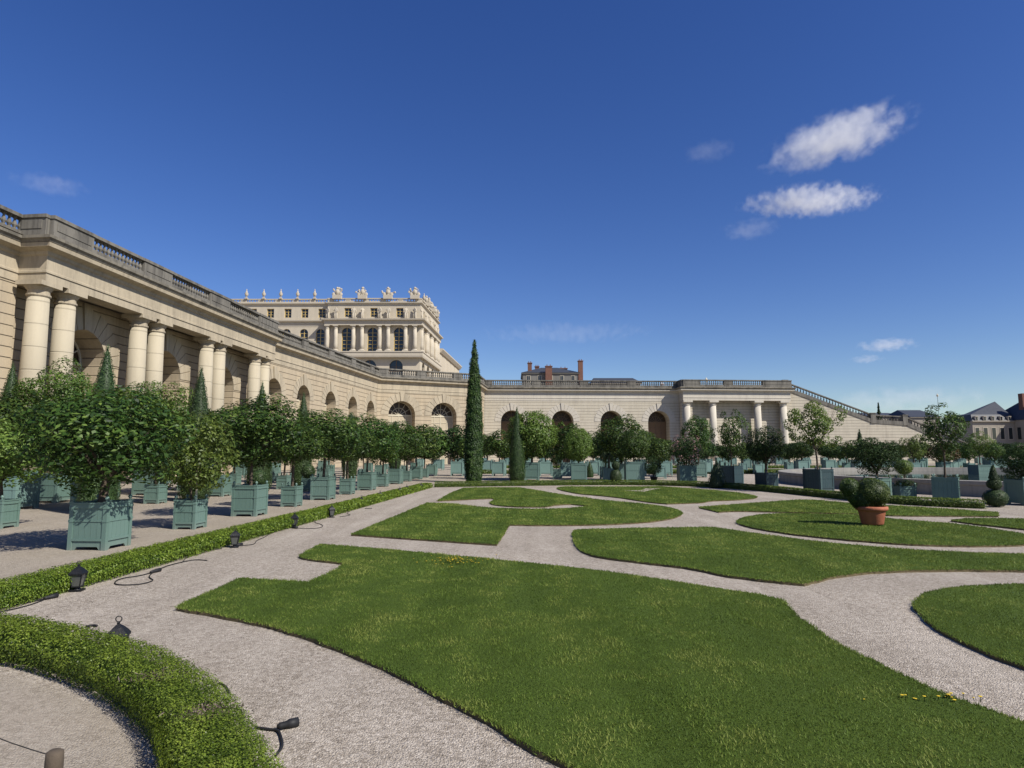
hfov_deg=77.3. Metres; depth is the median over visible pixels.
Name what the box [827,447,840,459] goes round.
orange tree
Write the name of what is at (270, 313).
window
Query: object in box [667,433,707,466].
oleander
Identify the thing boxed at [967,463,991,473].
planter box
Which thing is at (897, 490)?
planter box
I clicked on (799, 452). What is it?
orange tree
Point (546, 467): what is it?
planter box
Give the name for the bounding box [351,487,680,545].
lawn
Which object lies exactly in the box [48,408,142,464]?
orange tree
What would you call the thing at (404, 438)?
orange tree
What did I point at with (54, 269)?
orangery gallery
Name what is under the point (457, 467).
planter box
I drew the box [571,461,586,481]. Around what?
planter box
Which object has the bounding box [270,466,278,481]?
planter box
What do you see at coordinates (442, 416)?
window
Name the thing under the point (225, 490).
planter box
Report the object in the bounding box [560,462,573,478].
planter box
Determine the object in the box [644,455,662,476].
potted shrub
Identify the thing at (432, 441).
orange tree
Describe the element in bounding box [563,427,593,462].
boxed tree
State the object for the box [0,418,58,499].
orange tree
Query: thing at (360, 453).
orange tree
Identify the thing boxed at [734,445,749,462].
orange tree
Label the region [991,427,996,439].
window
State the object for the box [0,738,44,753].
wire
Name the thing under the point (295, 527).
cable
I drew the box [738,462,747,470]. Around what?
planter box
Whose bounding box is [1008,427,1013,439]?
window
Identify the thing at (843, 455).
orange tree
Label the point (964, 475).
water
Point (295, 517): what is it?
lantern
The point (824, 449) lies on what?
orange tree
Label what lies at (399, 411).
window
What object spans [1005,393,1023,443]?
mansard wing
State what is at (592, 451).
orange tree
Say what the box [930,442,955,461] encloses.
orange tree
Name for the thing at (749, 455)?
orange tree
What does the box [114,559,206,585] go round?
cable
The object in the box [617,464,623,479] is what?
planter box
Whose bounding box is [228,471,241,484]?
planter box
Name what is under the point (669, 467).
planter box
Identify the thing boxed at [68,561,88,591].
lantern
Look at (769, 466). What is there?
hedge
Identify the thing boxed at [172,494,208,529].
planter box
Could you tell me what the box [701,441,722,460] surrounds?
orange tree
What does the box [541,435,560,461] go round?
orange tree
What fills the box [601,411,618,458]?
window
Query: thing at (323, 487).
planter box
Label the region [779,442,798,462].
orange tree
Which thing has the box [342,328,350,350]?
window
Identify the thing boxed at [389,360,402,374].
window
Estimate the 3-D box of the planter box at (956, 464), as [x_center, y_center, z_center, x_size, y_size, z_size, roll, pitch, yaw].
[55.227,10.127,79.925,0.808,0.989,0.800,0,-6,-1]
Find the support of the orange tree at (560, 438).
in the planter box at (565, 469)
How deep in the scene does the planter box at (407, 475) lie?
45.02 m
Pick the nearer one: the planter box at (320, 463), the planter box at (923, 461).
the planter box at (320, 463)
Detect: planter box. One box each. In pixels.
[0,494,21,528]
[3,475,40,507]
[32,472,75,502]
[67,494,133,550]
[69,482,77,506]
[131,470,167,494]
[143,481,167,503]
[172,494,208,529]
[209,472,232,496]
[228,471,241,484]
[231,480,268,516]
[233,465,246,477]
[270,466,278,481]
[272,462,280,474]
[276,473,291,488]
[280,482,302,506]
[301,476,310,491]
[310,473,335,499]
[316,467,332,476]
[318,460,329,468]
[322,464,334,475]
[339,476,355,494]
[357,469,376,490]
[364,462,372,471]
[374,464,385,473]
[376,472,388,486]
[388,467,403,483]
[403,469,411,481]
[410,465,422,479]
[417,458,423,465]
[423,467,428,477]
[426,464,436,475]
[433,459,444,469]
[451,460,463,475]
[483,459,493,469]
[492,460,505,475]
[524,461,539,480]
[539,460,552,475]
[552,467,559,478]
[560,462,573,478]
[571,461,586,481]
[586,460,599,475]
[600,466,610,478]
[602,466,613,481]
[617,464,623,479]
[624,460,644,481]
[654,466,666,478]
[661,460,672,475]
[676,463,696,482]
[690,460,706,476]
[702,459,712,471]
[720,463,743,484]
[729,458,736,464]
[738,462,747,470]
[741,459,751,468]
[752,464,763,473]
[754,470,778,485]
[774,457,783,464]
[785,462,793,468]
[793,459,809,468]
[802,466,834,492]
[821,459,835,467]
[842,462,850,467]
[851,460,866,467]
[863,475,891,495]
[891,482,916,498]
[911,462,922,466]
[912,459,927,466]
[931,474,960,501]
[935,461,951,466]
[951,461,959,466]
[954,458,965,466]
[963,462,974,466]
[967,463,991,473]
[974,457,983,462]
[983,458,998,464]
[1003,476,1023,505]
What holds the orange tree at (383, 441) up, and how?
in the planter box at (366, 480)
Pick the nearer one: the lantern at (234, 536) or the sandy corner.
the sandy corner
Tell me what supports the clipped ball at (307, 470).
on the planter box at (306, 484)
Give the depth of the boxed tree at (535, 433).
46.79 m
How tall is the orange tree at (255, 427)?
3.199 m
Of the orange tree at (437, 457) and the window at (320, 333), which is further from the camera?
the window at (320, 333)
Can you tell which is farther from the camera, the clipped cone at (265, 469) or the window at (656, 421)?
the window at (656, 421)
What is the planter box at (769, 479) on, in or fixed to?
on the ground at (348, 712)
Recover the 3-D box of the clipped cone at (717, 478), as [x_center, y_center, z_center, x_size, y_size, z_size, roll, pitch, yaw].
[11.813,5.222,36.862,1.068,1.612,1.070,5,-8,-41]
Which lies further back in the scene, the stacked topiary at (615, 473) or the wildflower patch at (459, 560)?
the stacked topiary at (615, 473)
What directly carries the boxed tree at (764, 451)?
in the planter box at (769, 479)
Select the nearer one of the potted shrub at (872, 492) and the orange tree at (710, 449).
the potted shrub at (872, 492)
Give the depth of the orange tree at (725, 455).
73.71 m
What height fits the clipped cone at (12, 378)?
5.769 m
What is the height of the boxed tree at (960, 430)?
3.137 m
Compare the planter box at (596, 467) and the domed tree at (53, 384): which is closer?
the domed tree at (53, 384)
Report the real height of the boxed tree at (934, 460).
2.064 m
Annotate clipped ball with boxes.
[253,469,268,483]
[300,464,315,477]
[894,459,913,477]
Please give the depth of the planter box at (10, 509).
17.20 m
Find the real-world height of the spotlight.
0.068 m
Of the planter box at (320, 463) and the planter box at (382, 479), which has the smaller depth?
the planter box at (382, 479)
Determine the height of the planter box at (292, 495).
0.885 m
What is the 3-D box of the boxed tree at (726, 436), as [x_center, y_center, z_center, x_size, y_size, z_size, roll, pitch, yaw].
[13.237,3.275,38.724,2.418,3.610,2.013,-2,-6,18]
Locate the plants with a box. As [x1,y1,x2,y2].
[894,479,917,486]
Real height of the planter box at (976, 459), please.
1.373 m
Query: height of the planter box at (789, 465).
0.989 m
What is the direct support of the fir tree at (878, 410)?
on the ground at (348, 712)
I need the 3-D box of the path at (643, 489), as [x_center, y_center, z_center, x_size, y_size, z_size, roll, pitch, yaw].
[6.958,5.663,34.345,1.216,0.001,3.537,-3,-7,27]
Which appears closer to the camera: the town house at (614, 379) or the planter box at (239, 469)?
the planter box at (239, 469)
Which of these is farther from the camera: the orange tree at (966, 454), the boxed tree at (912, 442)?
the orange tree at (966, 454)
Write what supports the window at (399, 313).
in the palace
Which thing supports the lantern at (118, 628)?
on the ground at (348, 712)
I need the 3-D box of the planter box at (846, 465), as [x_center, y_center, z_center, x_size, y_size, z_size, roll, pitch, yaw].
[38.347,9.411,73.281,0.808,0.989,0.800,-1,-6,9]
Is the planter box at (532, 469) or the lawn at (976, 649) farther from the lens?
the planter box at (532, 469)
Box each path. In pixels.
[0,464,786,580]
[626,488,658,491]
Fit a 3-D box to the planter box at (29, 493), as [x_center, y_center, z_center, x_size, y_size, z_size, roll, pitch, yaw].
[-18.000,3.849,23.121,1.135,1.295,1.135,0,-6,4]
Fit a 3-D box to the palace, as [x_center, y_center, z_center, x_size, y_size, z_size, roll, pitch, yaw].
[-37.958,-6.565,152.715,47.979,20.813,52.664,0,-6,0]
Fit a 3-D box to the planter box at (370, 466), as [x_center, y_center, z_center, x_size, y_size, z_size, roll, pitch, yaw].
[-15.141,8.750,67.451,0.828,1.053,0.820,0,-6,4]
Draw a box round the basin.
[778,467,1008,496]
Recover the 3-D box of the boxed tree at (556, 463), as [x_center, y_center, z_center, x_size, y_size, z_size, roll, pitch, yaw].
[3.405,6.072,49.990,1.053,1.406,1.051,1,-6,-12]
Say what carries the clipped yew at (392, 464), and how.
on the side path at (36, 540)
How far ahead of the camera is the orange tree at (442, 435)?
55.39 m
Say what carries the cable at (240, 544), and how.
on the ground at (348, 712)
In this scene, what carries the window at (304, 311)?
in the palace
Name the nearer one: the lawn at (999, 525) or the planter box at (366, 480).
the lawn at (999, 525)
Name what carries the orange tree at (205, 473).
in the planter box at (191, 514)
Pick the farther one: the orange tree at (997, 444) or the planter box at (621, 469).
the orange tree at (997, 444)
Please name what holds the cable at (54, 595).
on the ground at (348, 712)
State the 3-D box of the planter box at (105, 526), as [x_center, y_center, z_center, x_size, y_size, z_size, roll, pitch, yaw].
[-8.751,2.922,13.635,0.855,1.105,0.855,0,-6,4]
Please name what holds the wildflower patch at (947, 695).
on the lawn at (954, 747)
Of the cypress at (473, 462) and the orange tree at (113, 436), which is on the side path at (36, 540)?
the cypress at (473, 462)
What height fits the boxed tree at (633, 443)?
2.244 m
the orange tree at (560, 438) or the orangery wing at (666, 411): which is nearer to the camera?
the orange tree at (560, 438)
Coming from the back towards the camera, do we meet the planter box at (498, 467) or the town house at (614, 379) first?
the town house at (614, 379)
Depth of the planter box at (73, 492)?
22.53 m
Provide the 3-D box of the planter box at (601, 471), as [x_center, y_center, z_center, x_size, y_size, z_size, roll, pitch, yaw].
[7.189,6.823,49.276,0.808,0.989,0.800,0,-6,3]
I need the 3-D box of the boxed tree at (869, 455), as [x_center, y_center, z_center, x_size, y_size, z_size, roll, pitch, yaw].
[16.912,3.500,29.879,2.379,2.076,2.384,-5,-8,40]
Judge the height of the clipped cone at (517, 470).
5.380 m
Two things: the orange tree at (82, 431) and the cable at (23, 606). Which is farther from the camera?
the orange tree at (82, 431)
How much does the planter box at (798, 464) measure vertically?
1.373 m
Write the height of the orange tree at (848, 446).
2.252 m
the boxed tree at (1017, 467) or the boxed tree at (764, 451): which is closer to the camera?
the boxed tree at (1017, 467)
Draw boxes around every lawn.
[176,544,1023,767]
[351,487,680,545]
[558,486,755,504]
[572,527,1023,586]
[700,500,997,516]
[737,513,1023,547]
[914,584,1023,669]
[951,518,1023,529]
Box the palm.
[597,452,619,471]
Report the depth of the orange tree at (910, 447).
70.00 m
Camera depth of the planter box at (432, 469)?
55.50 m
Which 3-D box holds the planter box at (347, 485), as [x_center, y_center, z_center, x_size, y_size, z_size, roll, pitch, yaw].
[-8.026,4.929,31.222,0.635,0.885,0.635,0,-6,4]
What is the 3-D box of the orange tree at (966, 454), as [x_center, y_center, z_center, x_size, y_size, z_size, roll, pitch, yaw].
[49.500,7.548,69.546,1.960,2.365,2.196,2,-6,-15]
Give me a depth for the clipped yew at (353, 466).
46.77 m
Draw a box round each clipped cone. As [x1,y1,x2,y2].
[0,361,23,469]
[74,344,121,501]
[178,366,212,500]
[244,382,272,491]
[290,391,312,485]
[508,407,525,480]
[587,462,593,477]
[708,461,726,487]
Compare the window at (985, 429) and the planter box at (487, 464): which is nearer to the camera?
the planter box at (487, 464)
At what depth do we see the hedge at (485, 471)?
61.49 m
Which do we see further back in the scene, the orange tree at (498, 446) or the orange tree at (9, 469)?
the orange tree at (498, 446)
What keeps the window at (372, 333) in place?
in the palace
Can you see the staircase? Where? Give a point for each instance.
(870, 425)
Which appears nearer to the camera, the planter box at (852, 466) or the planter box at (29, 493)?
the planter box at (29, 493)
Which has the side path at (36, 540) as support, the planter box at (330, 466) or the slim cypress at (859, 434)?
the planter box at (330, 466)
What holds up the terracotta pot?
on the lawn at (895, 543)
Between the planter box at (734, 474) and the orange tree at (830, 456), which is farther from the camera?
the orange tree at (830, 456)
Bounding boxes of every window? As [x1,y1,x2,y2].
[72,340,81,380]
[267,309,273,317]
[285,309,291,317]
[296,392,299,419]
[300,329,307,338]
[302,309,307,317]
[316,329,323,345]
[319,309,325,317]
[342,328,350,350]
[345,308,351,316]
[366,360,375,365]
[367,328,376,350]
[370,308,377,316]
[387,402,411,464]
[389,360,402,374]
[394,328,403,350]
[396,308,402,316]
[431,403,452,463]
[501,411,520,459]
[552,411,571,462]
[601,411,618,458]
[648,412,665,461]
[975,427,979,437]
[983,427,988,439]
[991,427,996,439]
[999,427,1004,439]
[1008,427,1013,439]
[1017,427,1021,438]
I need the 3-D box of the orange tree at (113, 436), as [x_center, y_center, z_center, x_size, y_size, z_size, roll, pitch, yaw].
[-8.780,1.318,13.875,3.408,2.703,3.678,5,-8,-37]
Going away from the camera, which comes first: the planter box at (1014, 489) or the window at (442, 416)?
the planter box at (1014, 489)
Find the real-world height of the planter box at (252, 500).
1.105 m
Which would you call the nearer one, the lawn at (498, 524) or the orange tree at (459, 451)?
the lawn at (498, 524)
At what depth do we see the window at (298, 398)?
79.80 m
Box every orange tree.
[0,386,68,474]
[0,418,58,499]
[7,380,199,502]
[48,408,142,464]
[138,426,193,484]
[148,410,240,499]
[184,410,258,471]
[193,392,305,484]
[262,424,332,485]
[282,408,370,476]
[318,427,378,478]
[341,412,401,471]
[364,431,408,473]
[376,421,424,468]
[398,436,426,470]
[404,424,437,466]
[414,438,441,467]
[418,425,450,464]
[428,451,443,463]
[440,424,465,461]
[457,439,465,460]
[483,428,510,461]
[483,435,492,459]
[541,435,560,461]
[549,421,587,462]
[584,430,609,460]
[593,440,614,466]
[633,429,655,461]
[645,437,672,463]
[652,440,682,461]
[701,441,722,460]
[718,446,735,462]
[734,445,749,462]
[745,440,761,464]
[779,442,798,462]
[785,441,812,460]
[816,441,840,459]
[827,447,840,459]
[836,442,854,462]
[840,439,872,458]
[887,441,907,459]
[909,444,928,462]
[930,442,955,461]
[958,443,980,462]
[977,441,1004,459]
[982,444,1005,463]
[999,442,1023,455]
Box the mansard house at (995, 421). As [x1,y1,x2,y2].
[941,402,1015,446]
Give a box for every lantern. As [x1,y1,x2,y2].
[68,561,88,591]
[105,616,130,647]
[230,527,239,547]
[290,511,298,526]
[328,505,335,517]
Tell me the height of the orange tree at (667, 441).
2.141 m
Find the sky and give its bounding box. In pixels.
[0,0,1023,423]
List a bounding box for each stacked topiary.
[610,461,621,481]
[982,465,1009,506]
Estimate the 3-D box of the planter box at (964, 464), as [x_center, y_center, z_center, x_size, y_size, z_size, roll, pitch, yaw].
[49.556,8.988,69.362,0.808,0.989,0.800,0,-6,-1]
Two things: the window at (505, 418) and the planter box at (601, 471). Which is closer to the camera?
the planter box at (601, 471)
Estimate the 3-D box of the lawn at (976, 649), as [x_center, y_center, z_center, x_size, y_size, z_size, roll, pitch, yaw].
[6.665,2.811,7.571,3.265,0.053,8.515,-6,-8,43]
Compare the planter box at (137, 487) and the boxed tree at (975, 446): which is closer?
the planter box at (137, 487)
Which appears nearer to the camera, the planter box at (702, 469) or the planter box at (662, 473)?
the planter box at (662, 473)
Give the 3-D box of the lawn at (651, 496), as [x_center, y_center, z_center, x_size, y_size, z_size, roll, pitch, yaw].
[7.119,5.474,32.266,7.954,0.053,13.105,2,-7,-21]
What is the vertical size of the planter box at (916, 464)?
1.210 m
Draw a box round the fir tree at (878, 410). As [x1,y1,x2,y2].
[877,403,881,419]
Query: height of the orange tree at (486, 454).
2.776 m
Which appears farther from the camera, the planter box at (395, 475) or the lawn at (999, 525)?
the planter box at (395, 475)
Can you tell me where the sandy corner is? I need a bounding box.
[0,674,145,767]
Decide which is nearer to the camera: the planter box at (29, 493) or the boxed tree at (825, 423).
the planter box at (29, 493)
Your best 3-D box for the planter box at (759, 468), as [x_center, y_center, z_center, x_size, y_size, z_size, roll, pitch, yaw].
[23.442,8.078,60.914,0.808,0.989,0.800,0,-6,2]
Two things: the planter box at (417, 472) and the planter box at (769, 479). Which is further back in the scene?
the planter box at (417, 472)
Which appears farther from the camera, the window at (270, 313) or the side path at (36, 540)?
the window at (270, 313)
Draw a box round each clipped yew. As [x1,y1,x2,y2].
[341,412,358,477]
[388,421,400,468]
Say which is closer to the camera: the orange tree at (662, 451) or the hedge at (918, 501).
the hedge at (918, 501)
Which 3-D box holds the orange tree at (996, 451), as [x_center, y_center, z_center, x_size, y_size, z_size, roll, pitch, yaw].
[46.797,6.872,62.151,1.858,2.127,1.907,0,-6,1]
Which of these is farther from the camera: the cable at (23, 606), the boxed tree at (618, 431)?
the boxed tree at (618, 431)
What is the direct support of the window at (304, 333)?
in the palace
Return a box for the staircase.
[790,384,985,462]
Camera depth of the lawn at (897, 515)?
21.91 m
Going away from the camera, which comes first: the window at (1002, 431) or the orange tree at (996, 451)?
the orange tree at (996, 451)
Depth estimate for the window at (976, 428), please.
175.55 m
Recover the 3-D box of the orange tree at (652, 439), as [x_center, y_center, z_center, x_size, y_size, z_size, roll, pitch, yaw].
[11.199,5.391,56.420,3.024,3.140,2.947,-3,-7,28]
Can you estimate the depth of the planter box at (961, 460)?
90.45 m
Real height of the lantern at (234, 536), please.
0.430 m
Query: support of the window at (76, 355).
in the orangery gallery
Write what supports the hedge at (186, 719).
on the ground at (348, 712)
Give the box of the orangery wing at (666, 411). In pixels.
[484,379,795,463]
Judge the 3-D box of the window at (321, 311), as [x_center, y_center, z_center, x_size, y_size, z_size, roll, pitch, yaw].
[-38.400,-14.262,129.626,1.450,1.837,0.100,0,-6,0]
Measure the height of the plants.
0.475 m
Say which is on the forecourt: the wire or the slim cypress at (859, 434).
the slim cypress at (859, 434)
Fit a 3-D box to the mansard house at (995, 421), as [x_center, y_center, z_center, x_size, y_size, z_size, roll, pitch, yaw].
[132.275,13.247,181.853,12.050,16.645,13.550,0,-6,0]
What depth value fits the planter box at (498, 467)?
55.60 m
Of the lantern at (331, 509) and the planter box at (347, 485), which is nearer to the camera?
the lantern at (331, 509)
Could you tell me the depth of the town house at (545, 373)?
197.32 m
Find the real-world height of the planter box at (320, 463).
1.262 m
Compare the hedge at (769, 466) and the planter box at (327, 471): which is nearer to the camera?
the planter box at (327, 471)
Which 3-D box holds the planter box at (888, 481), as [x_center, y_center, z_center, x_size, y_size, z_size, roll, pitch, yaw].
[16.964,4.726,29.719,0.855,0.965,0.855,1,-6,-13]
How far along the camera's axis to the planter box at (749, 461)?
79.35 m
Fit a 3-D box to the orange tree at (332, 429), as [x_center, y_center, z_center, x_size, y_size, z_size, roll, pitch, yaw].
[-8.071,2.584,27.873,3.754,3.179,3.786,-4,-7,30]
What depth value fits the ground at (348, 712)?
7.05 m
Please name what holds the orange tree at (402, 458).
in the planter box at (407, 475)
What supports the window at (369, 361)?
in the palace
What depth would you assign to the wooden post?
3.58 m
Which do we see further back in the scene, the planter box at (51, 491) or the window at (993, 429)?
the window at (993, 429)
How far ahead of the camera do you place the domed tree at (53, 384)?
26.12 m
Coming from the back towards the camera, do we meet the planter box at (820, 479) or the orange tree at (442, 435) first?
the orange tree at (442, 435)
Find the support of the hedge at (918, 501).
on the ground at (348, 712)
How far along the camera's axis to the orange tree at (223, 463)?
29.90 m
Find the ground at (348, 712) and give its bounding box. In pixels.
[0,468,1023,767]
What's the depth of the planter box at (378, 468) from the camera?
55.17 m
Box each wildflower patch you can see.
[413,554,499,566]
[900,692,981,702]
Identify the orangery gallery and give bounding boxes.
[0,204,487,481]
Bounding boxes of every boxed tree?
[505,410,559,461]
[549,453,562,468]
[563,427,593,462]
[592,414,650,463]
[616,430,649,461]
[680,414,714,458]
[710,409,751,465]
[740,425,785,472]
[782,399,847,468]
[845,437,904,478]
[898,434,929,462]
[918,402,975,477]
[925,443,961,461]
[962,431,996,464]
[996,448,1023,479]
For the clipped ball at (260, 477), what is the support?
on the planter box
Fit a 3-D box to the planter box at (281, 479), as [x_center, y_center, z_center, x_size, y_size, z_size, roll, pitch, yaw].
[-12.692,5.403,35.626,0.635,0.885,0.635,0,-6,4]
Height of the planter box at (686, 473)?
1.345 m
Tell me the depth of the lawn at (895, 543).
15.85 m
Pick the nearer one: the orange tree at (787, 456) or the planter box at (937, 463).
the planter box at (937, 463)
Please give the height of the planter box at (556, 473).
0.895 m
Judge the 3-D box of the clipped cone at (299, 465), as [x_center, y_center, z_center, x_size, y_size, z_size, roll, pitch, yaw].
[-12.609,3.307,38.471,1.368,5.769,1.384,-4,-7,30]
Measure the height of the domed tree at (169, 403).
4.514 m
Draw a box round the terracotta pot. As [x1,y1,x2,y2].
[855,506,888,524]
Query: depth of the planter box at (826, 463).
69.49 m
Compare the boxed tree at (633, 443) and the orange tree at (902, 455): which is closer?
the boxed tree at (633, 443)
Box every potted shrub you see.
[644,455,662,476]
[838,478,890,510]
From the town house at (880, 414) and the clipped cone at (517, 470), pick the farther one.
the town house at (880, 414)
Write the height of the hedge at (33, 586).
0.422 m
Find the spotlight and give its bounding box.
[255,717,298,755]
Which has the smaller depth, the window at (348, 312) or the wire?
the wire
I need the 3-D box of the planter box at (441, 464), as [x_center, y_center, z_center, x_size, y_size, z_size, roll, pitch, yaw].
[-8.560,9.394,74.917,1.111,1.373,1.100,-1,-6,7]
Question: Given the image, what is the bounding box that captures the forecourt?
[672,463,977,465]
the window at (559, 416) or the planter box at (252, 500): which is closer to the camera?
the planter box at (252, 500)
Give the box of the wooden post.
[44,748,63,767]
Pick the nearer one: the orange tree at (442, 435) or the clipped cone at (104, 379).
the clipped cone at (104, 379)
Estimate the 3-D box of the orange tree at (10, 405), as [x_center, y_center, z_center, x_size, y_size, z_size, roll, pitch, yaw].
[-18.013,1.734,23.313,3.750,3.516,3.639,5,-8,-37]
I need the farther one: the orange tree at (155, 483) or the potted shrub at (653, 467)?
the potted shrub at (653, 467)
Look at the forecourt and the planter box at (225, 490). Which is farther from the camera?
the forecourt
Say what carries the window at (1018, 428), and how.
in the mansard wing at (1016, 412)
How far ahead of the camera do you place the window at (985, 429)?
175.51 m
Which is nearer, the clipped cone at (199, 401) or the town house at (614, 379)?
the clipped cone at (199, 401)
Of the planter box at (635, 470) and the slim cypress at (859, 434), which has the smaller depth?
the planter box at (635, 470)
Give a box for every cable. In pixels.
[0,599,45,612]
[9,590,68,606]
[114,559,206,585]
[237,528,284,545]
[291,518,322,528]
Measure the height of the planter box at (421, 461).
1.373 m
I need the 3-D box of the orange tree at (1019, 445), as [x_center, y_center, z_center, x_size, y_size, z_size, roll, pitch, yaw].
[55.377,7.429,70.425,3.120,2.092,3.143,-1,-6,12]
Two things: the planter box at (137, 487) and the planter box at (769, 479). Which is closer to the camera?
the planter box at (137, 487)
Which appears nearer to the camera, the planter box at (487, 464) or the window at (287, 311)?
the planter box at (487, 464)
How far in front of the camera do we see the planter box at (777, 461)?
101.97 m
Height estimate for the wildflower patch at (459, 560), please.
0.094 m
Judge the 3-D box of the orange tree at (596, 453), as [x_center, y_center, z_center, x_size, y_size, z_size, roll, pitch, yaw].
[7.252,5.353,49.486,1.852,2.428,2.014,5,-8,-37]
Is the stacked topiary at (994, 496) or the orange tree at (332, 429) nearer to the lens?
the stacked topiary at (994, 496)
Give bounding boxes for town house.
[521,359,582,384]
[588,378,641,385]
[857,413,892,420]
[889,410,941,431]
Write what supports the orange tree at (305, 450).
in the planter box at (292, 495)
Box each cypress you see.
[463,339,484,482]
[856,429,863,459]
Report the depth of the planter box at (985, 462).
73.03 m
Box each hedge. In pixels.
[0,483,433,610]
[0,611,285,767]
[434,479,986,508]
[482,469,778,473]
[506,465,841,467]
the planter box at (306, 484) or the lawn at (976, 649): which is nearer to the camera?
the lawn at (976, 649)
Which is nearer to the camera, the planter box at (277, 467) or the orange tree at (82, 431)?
the orange tree at (82, 431)
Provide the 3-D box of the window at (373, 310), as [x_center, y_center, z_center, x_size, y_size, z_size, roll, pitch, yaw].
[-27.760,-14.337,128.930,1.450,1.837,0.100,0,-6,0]
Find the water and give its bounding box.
[834,471,1020,480]
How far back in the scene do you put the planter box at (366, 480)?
34.37 m
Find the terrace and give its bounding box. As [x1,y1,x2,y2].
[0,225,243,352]
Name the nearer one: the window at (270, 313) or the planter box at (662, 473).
the planter box at (662, 473)
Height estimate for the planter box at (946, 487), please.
1.165 m
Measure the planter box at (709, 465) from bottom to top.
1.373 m
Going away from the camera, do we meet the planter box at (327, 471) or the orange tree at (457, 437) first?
the planter box at (327, 471)
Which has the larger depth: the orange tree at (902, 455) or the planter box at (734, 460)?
the planter box at (734, 460)
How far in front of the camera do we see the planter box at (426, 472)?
52.05 m
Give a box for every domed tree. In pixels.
[10,356,94,473]
[116,380,193,470]
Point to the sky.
(826, 197)
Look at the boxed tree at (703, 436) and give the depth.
53.03 m
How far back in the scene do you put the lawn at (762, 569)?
12.05 m
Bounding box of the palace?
[232,287,461,377]
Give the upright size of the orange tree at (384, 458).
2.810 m
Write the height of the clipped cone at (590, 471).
1.407 m
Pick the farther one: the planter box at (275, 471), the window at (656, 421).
the window at (656, 421)
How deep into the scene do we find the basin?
35.17 m
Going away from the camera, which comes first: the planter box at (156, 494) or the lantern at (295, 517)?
the lantern at (295, 517)
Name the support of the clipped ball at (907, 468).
in the planter box
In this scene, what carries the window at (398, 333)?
in the palace
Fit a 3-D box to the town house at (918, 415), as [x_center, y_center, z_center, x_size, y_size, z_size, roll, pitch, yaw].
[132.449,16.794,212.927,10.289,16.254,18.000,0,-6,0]

